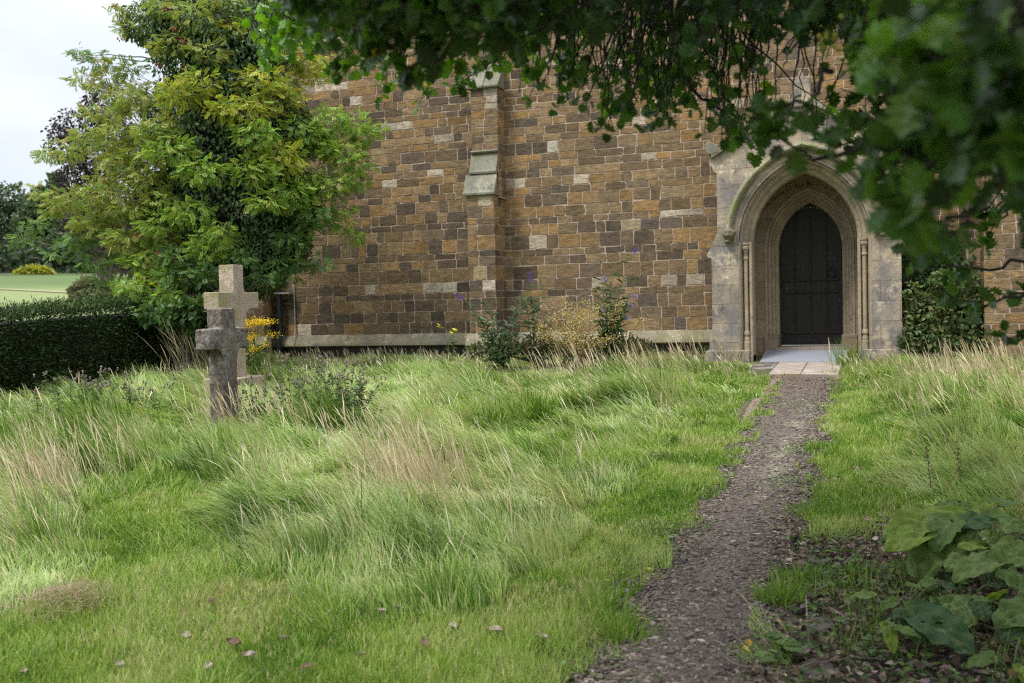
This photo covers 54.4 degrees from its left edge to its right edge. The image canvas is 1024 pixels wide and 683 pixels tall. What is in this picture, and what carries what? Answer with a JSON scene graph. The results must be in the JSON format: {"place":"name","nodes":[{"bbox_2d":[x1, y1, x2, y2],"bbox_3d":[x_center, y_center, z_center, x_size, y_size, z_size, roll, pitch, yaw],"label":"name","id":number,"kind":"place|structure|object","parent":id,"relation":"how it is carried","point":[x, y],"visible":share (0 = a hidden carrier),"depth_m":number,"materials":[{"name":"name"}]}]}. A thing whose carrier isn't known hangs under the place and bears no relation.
{"place":"outdoors","nodes":[
{"label":"outdoors","id":0,"kind":"place"},
{"bbox_2d":[0,288,63,291],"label":"track","id":1,"kind":"structure","parent":0,"point":[35,290],"depth_m":63.44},
{"bbox_2d":[0,0,256,229],"label":"sky","id":2,"kind":"structure","parent":0,"point":[34,34],"materials":[{"name":"white"}]},
{"bbox_2d":[0,367,933,682],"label":"lawn grass","id":3,"kind":"structure","parent":0,"point":[208,559],"depth_m":4.82,"materials":[{"name":"green plant"}]},
{"bbox_2d":[0,575,135,623],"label":"hay heap","id":4,"kind":"object","parent":3,"relation":"on","point":[51,594],"visible":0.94,"depth_m":4.80,"materials":[{"name":"beige plant"}]},
{"bbox_2d":[27,575,140,602],"bbox_3d":[-2.164,1.211,4.945,0.577,0.055,0.575,-1,2,20],"label":"hay heap","id":5,"kind":"object","parent":3,"relation":"on","point":[69,584],"visible":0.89,"depth_m":4.99,"materials":[{"name":"beige plant"}]},
{"bbox_2d":[204,660,211,669],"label":"fallen leaf","id":6,"kind":"object","parent":3,"relation":"on","point":[207,663],"visible":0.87,"depth_m":4.01,"materials":[{"name":"beige plant"}]},
{"bbox_2d":[226,637,241,644],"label":"fallen leaf","id":7,"kind":"object","parent":3,"relation":"on","point":[234,640],"visible":1,"depth_m":4.22,"materials":[{"name":"brown plant"}]},
{"bbox_2d":[299,662,313,669],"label":"fallen leaf","id":8,"kind":"object","parent":3,"relation":"on","point":[306,665],"visible":1,"depth_m":3.94,"materials":[{"name":"brown plant"}]},
{"bbox_2d":[421,638,428,645],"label":"fallen leaf","id":9,"kind":"object","parent":3,"relation":"on","point":[426,641],"visible":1,"depth_m":4.14,"materials":[{"name":"brown plant"}]},
{"bbox_2d":[0,347,1023,668],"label":"long grass","id":10,"kind":"structure","parent":0,"point":[484,563],"depth_m":7.58,"materials":[{"name":"green plant"}]},
{"bbox_2d":[0,272,1023,682],"bbox_3d":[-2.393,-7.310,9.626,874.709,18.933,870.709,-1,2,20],"label":"ground","id":11,"kind":"structure","parent":0,"point":[18,288],"depth_m":4.53,"materials":[{"name":"green plant"}]},
{"bbox_2d":[0,180,29,257],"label":"rounded tree","id":12,"kind":"object","parent":11,"relation":"on","point":[8,208],"visible":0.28,"depth_m":117.15,"materials":[{"name":"green plant"}]},
{"bbox_2d":[20,184,44,210],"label":"rounded tree","id":13,"kind":"object","parent":11,"relation":"on","point":[42,188],"visible":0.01,"depth_m":127.00,"materials":[{"name":"green plant"}]},
{"bbox_2d":[12,263,55,274],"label":"yellow bush","id":14,"kind":"object","parent":11,"relation":"on","point":[33,269],"visible":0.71,"depth_m":99.58,"materials":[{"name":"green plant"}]},
{"bbox_2d":[6,188,62,269],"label":"rounded tree","id":15,"kind":"object","parent":11,"relation":"on","point":[29,211],"visible":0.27,"depth_m":110.91,"materials":[{"name":"green plant"}]},
{"bbox_2d":[44,169,71,203],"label":"rounded tree","id":16,"kind":"object","parent":11,"relation":"on","point":[50,181],"visible":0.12,"depth_m":123.42,"materials":[{"name":"green plant"}]},
{"bbox_2d":[34,207,107,272],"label":"rounded tree","id":17,"kind":"object","parent":11,"relation":"on","point":[56,224],"visible":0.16,"depth_m":106.34,"materials":[{"name":"green plant"}]},
{"bbox_2d":[32,370,110,421],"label":"thistle","id":18,"kind":"object","parent":11,"relation":"on","point":[59,393],"visible":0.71,"depth_m":10.29,"materials":[{"name":"green plant"}]},
{"bbox_2d":[65,275,120,314],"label":"field bush","id":19,"kind":"object","parent":11,"relation":"on","point":[83,288],"visible":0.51,"depth_m":33.74,"materials":[{"name":"green plant"}]},
{"bbox_2d":[0,238,192,272],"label":"undergrowth","id":20,"kind":"object","parent":11,"relation":"on","point":[6,254],"visible":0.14,"depth_m":105.63,"materials":[{"name":"green plant"}]},
{"bbox_2d":[81,365,118,406],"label":"thistle","id":21,"kind":"object","parent":11,"relation":"on","point":[100,385],"visible":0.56,"depth_m":10.66,"materials":[{"name":"green plant"}]},
{"bbox_2d":[0,282,208,396],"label":"hedge","id":22,"kind":"object","parent":11,"relation":"on","point":[89,345],"visible":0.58,"depth_m":13.83,"materials":[{"name":"green plant"}]},
{"bbox_2d":[40,81,182,283],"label":"beech tree","id":23,"kind":"object","parent":11,"relation":"on","point":[83,167],"visible":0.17,"depth_m":45.72,"materials":[{"name":"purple plant"}]},
{"bbox_2d":[117,365,182,413],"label":"thistle","id":24,"kind":"object","parent":11,"relation":"on","point":[134,399],"visible":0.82,"depth_m":10.90,"materials":[{"name":"green plant"}]},
{"bbox_2d":[119,267,198,295],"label":"golden shrub","id":25,"kind":"object","parent":11,"relation":"on","point":[150,285],"visible":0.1,"depth_m":17.30,"materials":[{"name":"green plant"}]},
{"bbox_2d":[131,289,218,377],"bbox_3d":[-4.748,-0.029,14.373,1.365,1.416,0.857,-1,2,20],"label":"elder shrub","id":26,"kind":"object","parent":11,"relation":"on","point":[188,314],"visible":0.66,"depth_m":14.29,"materials":[{"name":"green plant"}]},
{"bbox_2d":[181,631,191,636],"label":"fallen leaf","id":27,"kind":"object","parent":11,"relation":"on","point":[184,632],"visible":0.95,"depth_m":4.39,"materials":[{"name":"beige plant"}]},
{"bbox_2d":[7,0,392,368],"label":"rowan tree","id":28,"kind":"object","parent":11,"relation":"on","point":[119,158],"visible":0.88,"depth_m":15.19,"materials":[{"name":"green plant"}]},
{"bbox_2d":[118,0,325,302],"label":"ivy","id":29,"kind":"object","parent":28,"relation":"attached to","point":[218,134],"visible":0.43,"depth_m":15.31,"materials":[{"name":"green plant"}]},
{"bbox_2d":[195,308,247,426],"bbox_3d":[-2.996,0.340,10.335,0.400,1.381,0.654,-1,2,20],"label":"stone cross","id":30,"kind":"object","parent":11,"relation":"on","point":[221,340],"visible":0.82,"depth_m":10.23,"materials":[{"name":"grey stone"}]},
{"bbox_2d":[204,265,264,390],"bbox_3d":[-3.570,-0.049,12.749,0.840,1.857,1.000,-1,2,20],"label":"stone cross","id":31,"kind":"object","parent":11,"relation":"on","point":[231,293],"visible":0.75,"depth_m":12.65,"materials":[{"name":"beige stone"}]},
{"bbox_2d":[240,650,256,656],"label":"fallen leaf","id":32,"kind":"object","parent":11,"relation":"on","point":[250,652],"visible":1,"depth_m":4.12,"materials":[{"name":"beige plant"}]},
{"bbox_2d":[234,380,281,421],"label":"thistle","id":33,"kind":"object","parent":11,"relation":"on","point":[266,391],"visible":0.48,"depth_m":10.50,"materials":[{"name":"green plant"}]},
{"bbox_2d":[245,315,282,375],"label":"ragwort","id":34,"kind":"object","parent":11,"relation":"on","point":[257,352],"visible":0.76,"depth_m":13.51,"materials":[{"name":"yellow plant"}]},
{"bbox_2d":[245,354,331,424],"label":"thistle","id":35,"kind":"object","parent":11,"relation":"on","point":[282,382],"visible":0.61,"depth_m":10.05,"materials":[{"name":"green plant"}]},
{"bbox_2d":[293,354,386,424],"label":"thistle","id":36,"kind":"object","parent":11,"relation":"on","point":[345,390],"visible":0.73,"depth_m":9.78,"materials":[{"name":"green plant"}]},
{"bbox_2d":[436,323,457,359],"bbox_3d":[-1.048,0.053,16.337,0.396,0.705,0.213,-1,2,20],"label":"evening primrose","id":37,"kind":"object","parent":11,"relation":"on","point":[451,332],"visible":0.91,"depth_m":16.33,"materials":[{"name":"green plant"}]},
{"bbox_2d":[455,294,529,371],"bbox_3d":[-0.263,-0.090,14.491,1.087,1.227,0.487,-1,2,3],"label":"buddleia","id":38,"kind":"object","parent":11,"relation":"on","point":[501,362],"visible":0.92,"depth_m":14.44,"materials":[{"name":"green plant"}]},
{"bbox_2d":[487,625,502,630],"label":"fallen leaf","id":39,"kind":"object","parent":11,"relation":"on","point":[497,628],"visible":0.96,"depth_m":4.30,"materials":[{"name":"beige plant"}]},
{"bbox_2d":[0,313,1023,646],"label":"dry grass","id":40,"kind":"structure","parent":11,"relation":"on","point":[408,459],"depth_m":7.84,"materials":[{"name":"beige plant"}]},
{"bbox_2d":[517,272,551,368],"bbox_3d":[0.325,-0.256,14.544,0.454,1.519,0.451,-2,2,-26],"label":"buddleia","id":41,"kind":"object","parent":11,"relation":"on","point":[532,319],"visible":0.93,"depth_m":14.53,"materials":[{"name":"green plant"}]},
{"bbox_2d":[462,330,655,369],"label":"wall weeds","id":42,"kind":"object","parent":11,"relation":"on","point":[488,348],"depth_m":14.49,"materials":[{"name":"green plant"}]},
{"bbox_2d":[515,294,653,371],"bbox_3d":[0.965,-0.097,14.393,1.893,1.190,2.236,-2,2,-22],"label":"ragwort","id":43,"kind":"object","parent":11,"relation":"on","point":[575,338],"visible":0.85,"depth_m":14.16,"materials":[{"name":"beige plant"}]},
{"bbox_2d":[555,576,644,623],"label":"grass tuft","id":44,"kind":"object","parent":11,"relation":"on","point":[618,603],"visible":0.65,"depth_m":4.51,"materials":[{"name":"green plant"}]},
{"bbox_2d":[199,0,1023,362],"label":"church","id":45,"kind":"structure","parent":11,"relation":"on","point":[495,190],"depth_m":16.15,"materials":[{"name":"stone"}]},
{"bbox_2d":[780,203,842,344],"bbox_3d":[4.724,-1.067,15.734,0.956,2.228,0.107,-1,2,20],"label":"door","id":46,"kind":"structure","parent":45,"relation":"in","point":[811,291],"depth_m":15.72,"materials":[{"name":"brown wood"}]},
{"bbox_2d":[592,248,645,362],"bbox_3d":[1.557,-0.438,14.402,0.867,1.823,0.456,-2,2,-7],"label":"buddleia","id":47,"kind":"object","parent":11,"relation":"on","point":[616,329],"visible":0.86,"depth_m":14.38,"materials":[{"name":"green plant"}]},
{"bbox_2d":[607,342,631,367],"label":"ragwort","id":48,"kind":"object","parent":11,"relation":"on","point":[617,354],"visible":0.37,"depth_m":14.32,"materials":[{"name":"green plant"}]},
{"bbox_2d":[240,0,1023,344],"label":"holly tree","id":49,"kind":"object","parent":11,"relation":"on","point":[944,78],"visible":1,"depth_m":2.44,"materials":[{"name":"green plant"}]},
{"bbox_2d":[568,535,707,593],"bbox_3d":[0.606,1.137,5.223,0.805,0.070,0.843,0,2,36],"label":"creeping weed","id":50,"kind":"object","parent":11,"relation":"on","point":[655,557],"visible":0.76,"depth_m":5.18,"materials":[{"name":"green plant"}]},
{"bbox_2d":[591,500,735,543],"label":"creeping weed","id":51,"kind":"object","parent":11,"relation":"on","point":[660,525],"visible":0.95,"depth_m":5.79,"materials":[{"name":"green plant"}]},
{"bbox_2d":[619,475,751,507],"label":"creeping weed","id":52,"kind":"object","parent":11,"relation":"on","point":[750,493],"visible":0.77,"depth_m":6.73,"materials":[{"name":"green plant"}]},
{"bbox_2d":[698,343,758,361],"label":"grass tuft","id":53,"kind":"object","parent":11,"relation":"on","point":[723,349],"visible":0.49,"depth_m":14.75,"materials":[{"name":"green plant"}]},
{"bbox_2d":[692,417,789,430],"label":"creeping weed","id":54,"kind":"object","parent":11,"relation":"on","point":[735,423],"visible":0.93,"depth_m":9.24,"materials":[{"name":"green plant"}]},
{"bbox_2d":[749,362,778,369],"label":"paving slab","id":55,"kind":"structure","parent":11,"relation":"on","point":[764,366],"depth_m":13.97,"materials":[{"name":"beige stone"}]},
{"bbox_2d":[742,565,820,609],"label":"grass tuft","id":56,"kind":"object","parent":11,"relation":"on","point":[781,593],"visible":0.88,"depth_m":4.53,"materials":[{"name":"green plant"}]},
{"bbox_2d":[769,362,806,374],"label":"paving slab","id":57,"kind":"structure","parent":11,"relation":"on","point":[780,368],"depth_m":13.59,"materials":[{"name":"stone"}]},
{"bbox_2d":[728,395,857,413],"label":"creeping weed","id":58,"kind":"object","parent":11,"relation":"on","point":[800,405],"visible":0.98,"depth_m":10.21,"materials":[{"name":"green plant"}]},
{"bbox_2d":[766,555,838,587],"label":"grass tuft","id":59,"kind":"object","parent":11,"relation":"on","point":[794,572],"visible":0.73,"depth_m":4.86,"materials":[{"name":"green plant"}]},
{"bbox_2d":[760,346,848,361],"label":"ramp","id":60,"kind":"structure","parent":11,"relation":"on","point":[794,355],"depth_m":14.93,"materials":[{"name":"grey concrete"}]},
{"bbox_2d":[764,496,866,524],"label":"grass tuft","id":61,"kind":"object","parent":11,"relation":"on","point":[799,508],"visible":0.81,"depth_m":6.07,"materials":[{"name":"green plant"}]},
{"bbox_2d":[733,580,901,653],"bbox_3d":[1.321,1.178,4.283,0.765,0.069,0.737,-2,2,-15],"label":"creeping weed","id":62,"kind":"object","parent":11,"relation":"on","point":[794,609],"visible":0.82,"depth_m":4.28,"materials":[{"name":"green plant"}]},
{"bbox_2d":[800,659,834,680],"bbox_3d":[1.161,1.259,3.796,0.127,0.042,0.171,0,3,41],"label":"flat stone","id":63,"kind":"object","parent":11,"relation":"on","point":[812,671],"visible":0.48,"depth_m":3.77,"materials":[{"name":"grey stone"}]},
{"bbox_2d":[802,616,833,636],"bbox_3d":[1.301,1.218,4.240,0.133,0.042,0.210,-1,2,20],"label":"flat stone","id":64,"kind":"object","parent":11,"relation":"on","point":[819,625],"visible":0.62,"depth_m":4.21,"materials":[{"name":"grey stone"}]},
{"bbox_2d":[807,554,831,566],"bbox_3d":[1.589,1.136,5.145,0.130,0.042,0.185,-1,2,20],"label":"flat stone","id":65,"kind":"object","parent":11,"relation":"on","point":[815,562],"visible":0.43,"depth_m":5.08,"materials":[{"name":"grey stone"}]},
{"bbox_2d":[801,362,840,374],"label":"paving slab","id":66,"kind":"structure","parent":11,"relation":"on","point":[812,367],"depth_m":13.44,"materials":[{"name":"stone"}]},
{"bbox_2d":[819,636,827,643],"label":"fallen leaf","id":67,"kind":"object","parent":11,"relation":"on","point":[825,639],"visible":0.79,"depth_m":4.02,"materials":[{"name":"plant"}]},
{"bbox_2d":[766,521,883,551],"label":"creeping weed","id":68,"kind":"object","parent":11,"relation":"on","point":[846,535],"visible":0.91,"depth_m":5.41,"materials":[{"name":"green plant"}]},
{"bbox_2d":[821,336,871,365],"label":"grass tuft","id":69,"kind":"object","parent":11,"relation":"on","point":[849,356],"visible":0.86,"depth_m":13.77,"materials":[{"name":"green plant"}]},
{"bbox_2d":[740,615,963,682],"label":"creeping weed","id":70,"kind":"object","parent":11,"relation":"on","point":[863,675],"visible":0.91,"depth_m":3.83,"materials":[{"name":"green plant"}]},
{"bbox_2d":[723,509,1023,682],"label":"border grass","id":71,"kind":"structure","parent":11,"relation":"on","point":[883,611],"depth_m":4.49,"materials":[{"name":"green plant"}]},
{"bbox_2d":[744,511,1023,682],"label":"leaf litter","id":72,"kind":"object","parent":11,"relation":"on","point":[956,663],"visible":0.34,"depth_m":4.18,"materials":[{"name":"plant"}]},
{"bbox_2d":[796,548,907,600],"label":"creeping weed","id":73,"kind":"object","parent":72,"relation":"on","point":[849,566],"visible":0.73,"depth_m":4.85,"materials":[{"name":"green plant"}]},
{"bbox_2d":[835,612,871,622],"bbox_3d":[1.448,1.175,4.266,0.164,0.041,0.088,0,3,43],"label":"stick","id":74,"kind":"object","parent":72,"relation":"on","point":[843,615],"visible":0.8,"depth_m":4.24,"materials":[{"name":"grey wood"}]},
{"bbox_2d":[843,544,876,564],"bbox_3d":[1.800,1.088,5.119,0.071,0.052,0.365,0,3,41],"label":"stick","id":75,"kind":"object","parent":72,"relation":"on","point":[848,559],"visible":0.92,"depth_m":5.13,"materials":[{"name":"grey wood"}]},
{"bbox_2d":[864,637,903,649],"bbox_3d":[1.478,1.200,3.952,0.168,0.048,0.016,-2,2,-7],"label":"stick","id":76,"kind":"object","parent":72,"relation":"on","point":[880,646],"visible":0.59,"depth_m":3.95,"materials":[{"name":"brown wood"}]},
{"bbox_2d":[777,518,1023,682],"bbox_3d":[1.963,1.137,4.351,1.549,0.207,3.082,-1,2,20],"label":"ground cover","id":77,"kind":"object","parent":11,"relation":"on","point":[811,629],"visible":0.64,"depth_m":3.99,"materials":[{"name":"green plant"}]},
{"bbox_2d":[847,575,974,656],"bbox_3d":[1.648,1.132,4.150,0.492,0.178,0.782,-1,2,20],"label":"burdock","id":78,"kind":"object","parent":11,"relation":"on","point":[938,621],"visible":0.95,"depth_m":3.94,"materials":[{"name":"green plant"}]},
{"bbox_2d":[884,591,915,614],"bbox_3d":[1.698,1.125,4.320,0.262,0.067,0.074,-2,2,-22],"label":"stick","id":79,"kind":"object","parent":78,"relation":"on","point":[888,610],"visible":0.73,"depth_m":4.30,"materials":[{"name":"brown wood"}]},
{"bbox_2d":[847,623,1020,682],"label":"creeping weed","id":80,"kind":"object","parent":11,"relation":"on","point":[942,679],"visible":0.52,"depth_m":3.73,"materials":[{"name":"green plant"}]},
{"bbox_2d":[854,561,1017,607],"bbox_3d":[1.958,1.122,4.592,0.795,0.083,0.859,-2,2,-18],"label":"creeping weed","id":81,"kind":"object","parent":11,"relation":"on","point":[964,582],"visible":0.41,"depth_m":4.63,"materials":[{"name":"green plant"}]},
{"bbox_2d":[901,203,980,313],"bbox_3d":[6.285,-0.911,14.488,1.655,2.267,1.058,-1,2,10],"label":"elder bush","id":82,"kind":"object","parent":11,"relation":"on","point":[907,258],"visible":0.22,"depth_m":14.29,"materials":[{"name":"green plant"}]},
{"bbox_2d":[895,268,995,357],"bbox_3d":[6.193,-0.391,13.936,1.694,1.348,0.803,-2,2,-4],"label":"bramble bush","id":83,"kind":"object","parent":11,"relation":"on","point":[933,318],"visible":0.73,"depth_m":13.86,"materials":[{"name":"green plant"}]},
{"bbox_2d":[883,495,1023,581],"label":"burdock","id":84,"kind":"object","parent":11,"relation":"on","point":[922,535],"visible":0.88,"depth_m":4.85,"materials":[{"name":"green plant"}]},
{"bbox_2d":[912,581,1008,627],"bbox_3d":[1.939,1.123,4.209,0.454,0.148,0.369,-1,2,20],"label":"burdock","id":85,"kind":"object","parent":11,"relation":"on","point":[969,609],"visible":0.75,"depth_m":4.17,"materials":[{"name":"green plant"}]},
{"bbox_2d":[943,520,1023,600],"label":"burdock","id":86,"kind":"object","parent":11,"relation":"on","point":[1005,554],"visible":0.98,"depth_m":4.48,"materials":[{"name":"green plant"}]},
{"bbox_2d":[965,636,1023,682],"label":"burdock","id":87,"kind":"object","parent":11,"relation":"on","point":[1015,674],"visible":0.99,"depth_m":3.59,"materials":[{"name":"green plant"}]},
{"bbox_2d":[972,585,1023,642],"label":"burdock","id":88,"kind":"object","parent":11,"relation":"on","point":[1007,614],"visible":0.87,"depth_m":3.91,"materials":[{"name":"green plant"}]},
{"bbox_2d":[544,374,842,682],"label":"path","id":89,"kind":"structure","parent":0,"point":[698,646],"depth_m":5.17,"materials":[{"name":"grey gravel"}]},
{"bbox_2d":[515,633,690,682],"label":"creeping weed","id":90,"kind":"object","parent":89,"relation":"on","point":[619,664],"visible":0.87,"depth_m":3.86,"materials":[{"name":"green plant"}]},
{"bbox_2d":[563,594,672,660],"bbox_3d":[0.450,1.182,4.149,0.467,0.174,0.531,-1,2,20],"label":"grass tuft","id":91,"kind":"object","parent":89,"relation":"on","point":[620,635],"visible":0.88,"depth_m":4.17,"materials":[{"name":"green plant"}]},
{"bbox_2d":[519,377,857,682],"bbox_3d":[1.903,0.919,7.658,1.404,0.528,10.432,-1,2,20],"label":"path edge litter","id":92,"kind":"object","parent":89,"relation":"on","point":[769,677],"visible":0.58,"depth_m":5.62,"materials":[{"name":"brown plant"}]},
{"bbox_2d":[685,630,693,635],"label":"fallen leaf","id":93,"kind":"object","parent":89,"relation":"on","point":[690,632],"visible":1,"depth_m":4.16,"materials":[{"name":"brown plant"}]},
{"bbox_2d":[745,638,751,645],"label":"fallen leaf","id":94,"kind":"object","parent":89,"relation":"on","point":[747,640],"visible":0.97,"depth_m":4.04,"materials":[{"name":"yellow plant"}]},
{"bbox_2d":[750,631,819,662],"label":"weed","id":95,"kind":"object","parent":89,"relation":"on","point":[788,644],"visible":0.98,"depth_m":3.95,"materials":[{"name":"green plant"}]},
{"bbox_2d":[740,465,859,496],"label":"creeping weed","id":96,"kind":"object","parent":89,"relation":"on","point":[802,482],"visible":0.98,"depth_m":6.74,"materials":[{"name":"green plant"}]},
{"bbox_2d":[794,559,805,564],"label":"fallen leaf","id":97,"kind":"object","parent":89,"relation":"on","point":[796,561],"visible":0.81,"depth_m":5.05,"materials":[{"name":"plant"}]},
{"bbox_2d":[723,654,885,671],"bbox_3d":[1.124,1.217,3.804,0.614,0.052,0.150,-1,2,5],"label":"stick","id":98,"kind":"object","parent":89,"relation":"on","point":[748,666],"visible":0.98,"depth_m":3.80,"materials":[{"name":"brown wood"}]},
{"bbox_2d":[756,436,879,459],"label":"creeping weed","id":99,"kind":"object","parent":89,"relation":"on","point":[796,447],"visible":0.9,"depth_m":8.00,"materials":[{"name":"green plant"}]},
{"bbox_2d":[923,446,938,498],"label":"weed","id":100,"kind":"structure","parent":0,"point":[926,449],"depth_m":6.26,"materials":[{"name":"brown plant"}]},
{"bbox_2d":[954,441,961,482],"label":"weed","id":101,"kind":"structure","parent":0,"point":[959,470],"depth_m":6.38,"materials":[{"name":"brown plant"}]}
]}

